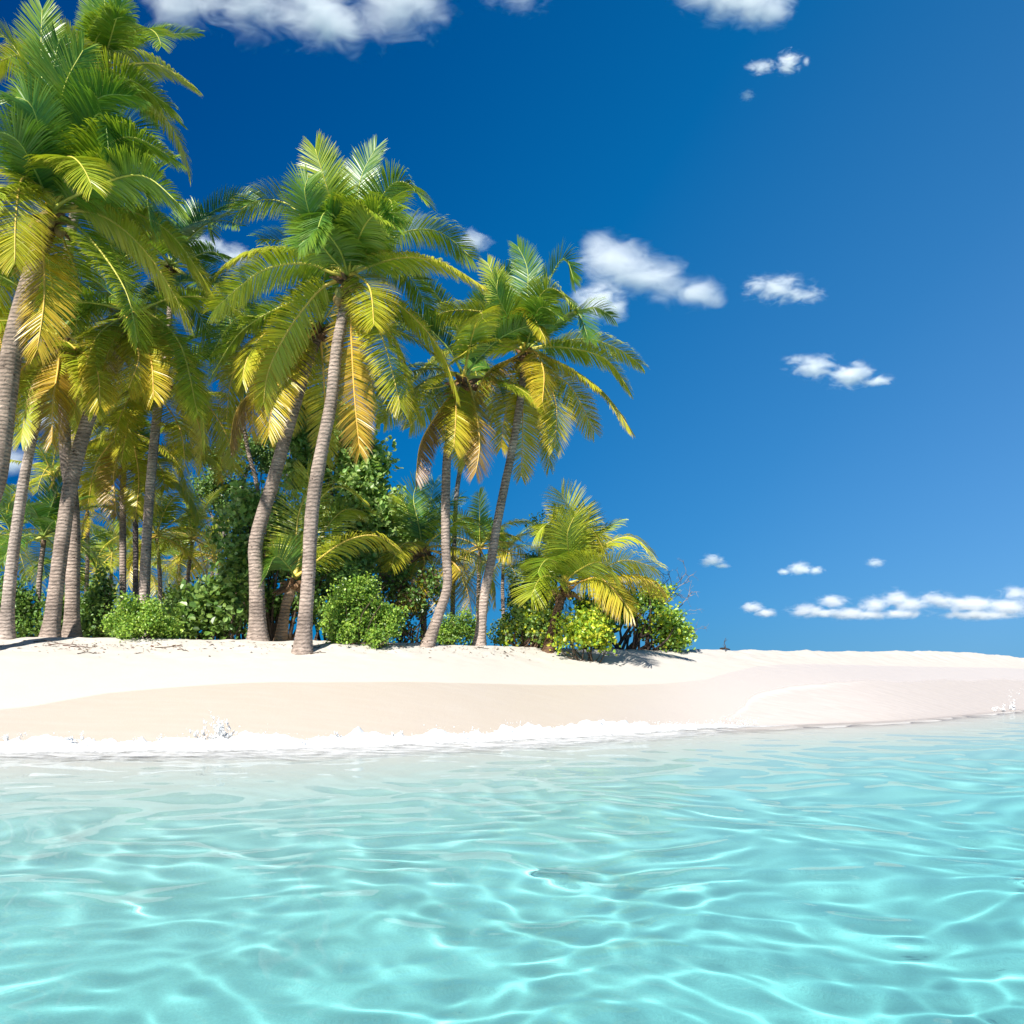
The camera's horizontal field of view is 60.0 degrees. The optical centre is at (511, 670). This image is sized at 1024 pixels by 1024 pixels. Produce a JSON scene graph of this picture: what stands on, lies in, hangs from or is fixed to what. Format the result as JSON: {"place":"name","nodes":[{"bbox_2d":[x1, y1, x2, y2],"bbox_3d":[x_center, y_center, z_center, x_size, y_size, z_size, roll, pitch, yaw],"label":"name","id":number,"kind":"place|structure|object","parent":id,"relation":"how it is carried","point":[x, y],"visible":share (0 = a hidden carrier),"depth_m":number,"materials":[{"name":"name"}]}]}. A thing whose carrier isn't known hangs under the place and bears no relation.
{"place":"outdoors","nodes":[
{"label":"outdoors","id":0,"kind":"place"},
{"bbox_2d":[0,710,1023,1023],"bbox_3d":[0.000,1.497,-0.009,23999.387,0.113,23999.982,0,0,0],"label":"sea water","id":1,"kind":"structure","parent":0,"point":[860,874],"depth_m":6.25,"materials":[{"name":"teal liquid"}]},
{"bbox_2d":[0,719,779,758],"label":"sea foam","id":2,"kind":"object","parent":1,"relation":"on","point":[271,744],"visible":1,"depth_m":16.85,"materials":[{"name":"white"}]},
{"bbox_2d":[2,688,1020,749],"bbox_3d":[4.208,1.089,22.995,35.474,0.878,3.492,0,0,-30],"label":"sea spray","id":3,"kind":"object","parent":1,"relation":"on","point":[219,732],"visible":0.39,"depth_m":16.69,"materials":[{"name":"white liquid"}]},
{"bbox_2d":[0,637,1023,756],"bbox_3d":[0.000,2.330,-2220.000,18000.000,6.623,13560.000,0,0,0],"label":"sand","id":4,"kind":"structure","parent":0,"point":[121,693],"depth_m":21.89,"materials":[{"name":"beige sand"}]},
{"bbox_2d":[0,568,44,637],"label":"dark thicket","id":5,"kind":"object","parent":4,"relation":"on","point":[26,616],"visible":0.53,"depth_m":28.79,"materials":[{"name":"green plant"}]},
{"bbox_2d":[0,483,59,590],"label":"palm tree","id":6,"kind":"object","parent":4,"relation":"on","point":[6,518],"visible":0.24,"depth_m":35.63,"materials":[{"name":"green plant"}]},
{"bbox_2d":[0,237,75,405],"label":"palm tree","id":7,"kind":"object","parent":4,"relation":"on","point":[25,346],"visible":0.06,"depth_m":25.05,"materials":[{"name":"green plant"}]},
{"bbox_2d":[0,470,120,633],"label":"palm tree","id":8,"kind":"object","parent":4,"relation":"on","point":[44,515],"visible":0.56,"depth_m":29.79,"materials":[{"name":"green plant"}]},
{"bbox_2d":[6,422,118,513],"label":"palm tree","id":9,"kind":"object","parent":4,"relation":"on","point":[50,463],"visible":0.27,"depth_m":35.54,"materials":[{"name":"green plant"}]},
{"bbox_2d":[19,524,118,596],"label":"palm tree","id":10,"kind":"object","parent":4,"relation":"on","point":[97,537],"visible":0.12,"depth_m":43.02,"materials":[{"name":"green plant"}]},
{"bbox_2d":[28,562,123,637],"bbox_3d":[-14.202,-2.209,29.581,3.358,2.838,2.210,0,0,0],"label":"dark thicket","id":11,"kind":"object","parent":4,"relation":"on","point":[93,607],"visible":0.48,"depth_m":29.24,"materials":[{"name":"green plant"}]},
{"bbox_2d":[35,469,130,636],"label":"palm tree","id":12,"kind":"object","parent":4,"relation":"on","point":[86,527],"visible":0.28,"depth_m":37.93,"materials":[{"name":"green plant"}]},
{"bbox_2d":[0,250,168,639],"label":"palm tree","id":13,"kind":"object","parent":4,"relation":"on","point":[34,385],"visible":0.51,"depth_m":23.41,"materials":[{"name":"green plant"}]},
{"bbox_2d":[16,341,152,466],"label":"palm tree","id":14,"kind":"object","parent":4,"relation":"on","point":[72,437],"visible":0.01,"depth_m":34.18,"materials":[{"name":"green plant"}]},
{"bbox_2d":[64,539,118,603],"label":"palm tree","id":15,"kind":"object","parent":4,"relation":"on","point":[114,587],"visible":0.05,"depth_m":52.23,"materials":[{"name":"green plant"}]},
{"bbox_2d":[0,0,204,636],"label":"palm tree","id":16,"kind":"object","parent":4,"relation":"on","point":[110,25],"visible":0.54,"depth_m":25.49,"materials":[{"name":"green plant"}]},
{"bbox_2d":[0,0,214,502],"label":"palm tree","id":17,"kind":"object","parent":4,"relation":"on","point":[67,139],"visible":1,"depth_m":20.56,"materials":[{"name":"green plant"}]},
{"bbox_2d":[50,514,164,609],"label":"palm tree","id":18,"kind":"object","parent":4,"relation":"on","point":[110,547],"visible":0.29,"depth_m":43.69,"materials":[{"name":"green plant"}]},
{"bbox_2d":[21,384,216,608],"bbox_3d":[-13.809,-5.523,31.157,6.461,9.646,6.172,0,0,0],"label":"palm tree","id":19,"kind":"object","parent":4,"relation":"on","point":[99,468],"visible":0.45,"depth_m":30.52,"materials":[{"name":"green plant"}]},
{"bbox_2d":[0,198,261,636],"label":"palm tree","id":20,"kind":"object","parent":4,"relation":"on","point":[192,298],"visible":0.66,"depth_m":24.12,"materials":[{"name":"green plant"}]},
{"bbox_2d":[54,415,223,637],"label":"palm tree","id":21,"kind":"object","parent":4,"relation":"on","point":[168,481],"visible":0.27,"depth_m":32.95,"materials":[{"name":"green plant"}]},
{"bbox_2d":[95,536,183,598],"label":"palm tree","id":22,"kind":"object","parent":4,"relation":"on","point":[152,583],"visible":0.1,"depth_m":49.43,"materials":[{"name":"green plant"}]},
{"bbox_2d":[98,589,186,641],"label":"leaved bush","id":23,"kind":"object","parent":4,"relation":"on","point":[139,619],"visible":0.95,"depth_m":24.07,"materials":[{"name":"green plant"}]},
{"bbox_2d":[93,579,195,638],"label":"dark thicket","id":24,"kind":"object","parent":4,"relation":"on","point":[170,596],"visible":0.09,"depth_m":39.06,"materials":[{"name":"green plant"}]},
{"bbox_2d":[25,267,272,637],"bbox_3d":[-10.822,-6.558,28.014,6.860,11.681,6.803,0,0,0],"label":"palm tree","id":25,"kind":"object","parent":4,"relation":"on","point":[195,436],"visible":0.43,"depth_m":27.86,"materials":[{"name":"green plant"}]},
{"bbox_2d":[95,486,220,637],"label":"palm tree","id":26,"kind":"object","parent":4,"relation":"on","point":[159,521],"visible":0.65,"depth_m":35.82,"materials":[{"name":"green plant"}]},
{"bbox_2d":[64,185,266,602],"bbox_3d":[-11.140,-8.872,29.519,7.212,16.334,7.350,0,0,40],"label":"palm tree","id":27,"kind":"object","parent":4,"relation":"on","point":[194,229],"visible":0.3,"depth_m":29.89,"materials":[{"name":"green plant"}]},
{"bbox_2d":[139,523,224,598],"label":"palm tree","id":28,"kind":"object","parent":4,"relation":"on","point":[168,573],"visible":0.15,"depth_m":47.84,"materials":[{"name":"green plant"}]},
{"bbox_2d":[129,483,244,590],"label":"palm tree","id":29,"kind":"object","parent":4,"relation":"on","point":[191,524],"visible":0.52,"depth_m":37.57,"materials":[{"name":"green plant"}]},
{"bbox_2d":[161,521,229,584],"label":"palm tree","id":30,"kind":"object","parent":4,"relation":"on","point":[170,566],"visible":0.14,"depth_m":43.90,"materials":[{"name":"green plant"}]},
{"bbox_2d":[162,567,247,639],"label":"sea grape bush","id":31,"kind":"object","parent":4,"relation":"on","point":[176,600],"visible":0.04,"depth_m":28.79,"materials":[{"name":"green plant"}]},
{"bbox_2d":[166,552,265,639],"bbox_3d":[-8.754,-1.895,25.725,3.057,2.976,2.286,0,0,0],"label":"sea grape bush","id":32,"kind":"object","parent":4,"relation":"on","point":[224,600],"visible":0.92,"depth_m":25.33,"materials":[{"name":"green plant"}]},
{"bbox_2d":[161,358,294,492],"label":"palm tree","id":33,"kind":"object","parent":4,"relation":"on","point":[252,466],"visible":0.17,"depth_m":32.94,"materials":[{"name":"green plant"}]},
{"bbox_2d":[179,410,290,637],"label":"feathery tree","id":34,"kind":"object","parent":4,"relation":"on","point":[262,454],"visible":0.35,"depth_m":40.57,"materials":[{"name":"green plant"}]},
{"bbox_2d":[202,478,346,640],"bbox_3d":[-7.235,-3.259,27.060,4.486,5.078,2.797,0,0,0],"label":"sea grape bush","id":35,"kind":"object","parent":4,"relation":"on","point":[245,504],"visible":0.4,"depth_m":26.67,"materials":[{"name":"green plant"}]},
{"bbox_2d":[1,640,575,657],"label":"leaf litter","id":36,"kind":"object","parent":4,"relation":"on","point":[237,646],"visible":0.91,"depth_m":23.45,"materials":[{"name":"plant"}]},
{"bbox_2d":[235,551,380,640],"bbox_3d":[-6.209,-2.256,27.187,4.483,3.085,3.443,0,0,-27],"label":"dark thicket","id":37,"kind":"object","parent":4,"relation":"on","point":[339,575],"visible":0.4,"depth_m":26.88,"materials":[{"name":"green plant"}]},
{"bbox_2d":[197,226,445,640],"bbox_3d":[-5.740,-6.571,24.979,7.334,11.739,5.526,0,0,25],"label":"palm tree","id":38,"kind":"object","parent":4,"relation":"on","point":[297,383],"visible":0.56,"depth_m":24.49,"materials":[{"name":"green plant"}]},
{"bbox_2d":[245,459,410,640],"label":"palm tree","id":39,"kind":"object","parent":4,"relation":"on","point":[288,589],"visible":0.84,"depth_m":25.82,"materials":[{"name":"green plant"}]},
{"bbox_2d":[202,128,491,654],"bbox_3d":[-4.284,-7.695,23.001,7.614,14.798,6.128,0,0,0],"label":"palm tree","id":40,"kind":"object","parent":4,"relation":"on","point":[330,231],"visible":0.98,"depth_m":22.62,"materials":[{"name":"green plant"}]},
{"bbox_2d":[274,376,435,641],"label":"sea grape tree","id":41,"kind":"object","parent":4,"relation":"on","point":[368,482],"visible":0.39,"depth_m":33.30,"materials":[{"name":"green plant"}]},
{"bbox_2d":[315,569,409,649],"bbox_3d":[-4.179,-1.644,24.445,2.755,2.288,1.985,0,0,21],"label":"leaved bush","id":42,"kind":"object","parent":4,"relation":"on","point":[355,610],"visible":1,"depth_m":24.11,"materials":[{"name":"green plant"}]},
{"bbox_2d":[368,557,454,642],"bbox_3d":[-3.368,-2.199,28.407,3.212,3.058,2.201,0,0,0],"label":"dark thicket","id":43,"kind":"object","parent":4,"relation":"on","point":[427,579],"visible":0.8,"depth_m":28.30,"materials":[{"name":"green plant"}]},
{"bbox_2d":[375,471,502,641],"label":"palm tree","id":44,"kind":"object","parent":4,"relation":"on","point":[422,532],"visible":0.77,"depth_m":29.72,"materials":[{"name":"green plant"}]},
{"bbox_2d":[422,603,490,645],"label":"glossy bush","id":45,"kind":"object","parent":4,"relation":"on","point":[453,631],"visible":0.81,"depth_m":26.99,"materials":[{"name":"green plant"}]},
{"bbox_2d":[369,301,555,647],"bbox_3d":[-1.277,-5.245,25.190,6.082,9.500,5.456,0,0,45],"label":"palm tree","id":46,"kind":"object","parent":4,"relation":"on","point":[459,435],"visible":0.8,"depth_m":24.61,"materials":[{"name":"green plant"}]},
{"bbox_2d":[367,257,559,644],"bbox_3d":[-1.508,-7.420,31.223,6.633,13.711,6.970,0,0,37],"label":"palm tree","id":47,"kind":"object","parent":4,"relation":"on","point":[477,295],"visible":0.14,"depth_m":30.70,"materials":[{"name":"green plant"}]},
{"bbox_2d":[426,486,533,620],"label":"palm tree","id":48,"kind":"object","parent":4,"relation":"on","point":[480,548],"visible":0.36,"depth_m":35.79,"materials":[{"name":"green plant"}]},
{"bbox_2d":[457,515,545,634],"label":"palm tree","id":49,"kind":"object","parent":4,"relation":"on","point":[503,570],"visible":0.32,"depth_m":39.92,"materials":[{"name":"green plant"}]},
{"bbox_2d":[487,595,567,647],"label":"spreading shrub","id":50,"kind":"object","parent":4,"relation":"on","point":[528,622],"visible":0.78,"depth_m":27.47,"materials":[{"name":"green plant"}]},
{"bbox_2d":[500,522,568,647],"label":"dense dark tree","id":51,"kind":"object","parent":4,"relation":"on","point":[519,581],"visible":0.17,"depth_m":30.23,"materials":[{"name":"green plant"}]},
{"bbox_2d":[424,236,648,645],"bbox_3d":[0.697,-7.169,26.096,6.985,13.241,5.240,0,0,0],"label":"palm tree","id":52,"kind":"object","parent":4,"relation":"on","point":[535,381],"visible":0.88,"depth_m":26.38,"materials":[{"name":"green plant"}]},
{"bbox_2d":[522,500,595,647],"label":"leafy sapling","id":53,"kind":"object","parent":4,"relation":"on","point":[534,520],"visible":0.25,"depth_m":30.47,"materials":[{"name":"green plant"}]},
{"bbox_2d":[543,598,621,662],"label":"yellow green shrub","id":54,"kind":"object","parent":4,"relation":"on","point":[584,630],"visible":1,"depth_m":26.42,"materials":[{"name":"green plant"}]},
{"bbox_2d":[509,477,673,653],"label":"palm tree","id":55,"kind":"object","parent":4,"relation":"on","point":[575,545],"visible":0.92,"depth_m":26.18,"materials":[{"name":"green plant"}]},
{"bbox_2d":[568,572,697,652],"bbox_3d":[4.182,-1.969,30.439,4.451,2.925,2.130,0,0,0],"label":"spreading shrub","id":56,"kind":"object","parent":4,"relation":"on","point":[672,630],"visible":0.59,"depth_m":30.27,"materials":[{"name":"green plant"}]},
{"bbox_2d":[564,558,706,649],"bbox_3d":[4.208,-2.163,32.304,5.888,3.580,2.042,0,0,18],"label":"bare shrub","id":57,"kind":"object","parent":4,"relation":"on","point":[626,640],"visible":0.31,"depth_m":31.45,"materials":[{"name":"brown plant"}]},
{"bbox_2d":[723,680,1022,729],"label":"swash film","id":58,"kind":"object","parent":4,"relation":"on","point":[834,703],"visible":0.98,"depth_m":27.18,"materials":[{"name":"beige liquid"}]},
{"bbox_2d":[0,0,1023,657],"label":"sky","id":59,"kind":"structure","parent":0,"point":[804,219],"materials":[{"name":"blue"}]}
]}

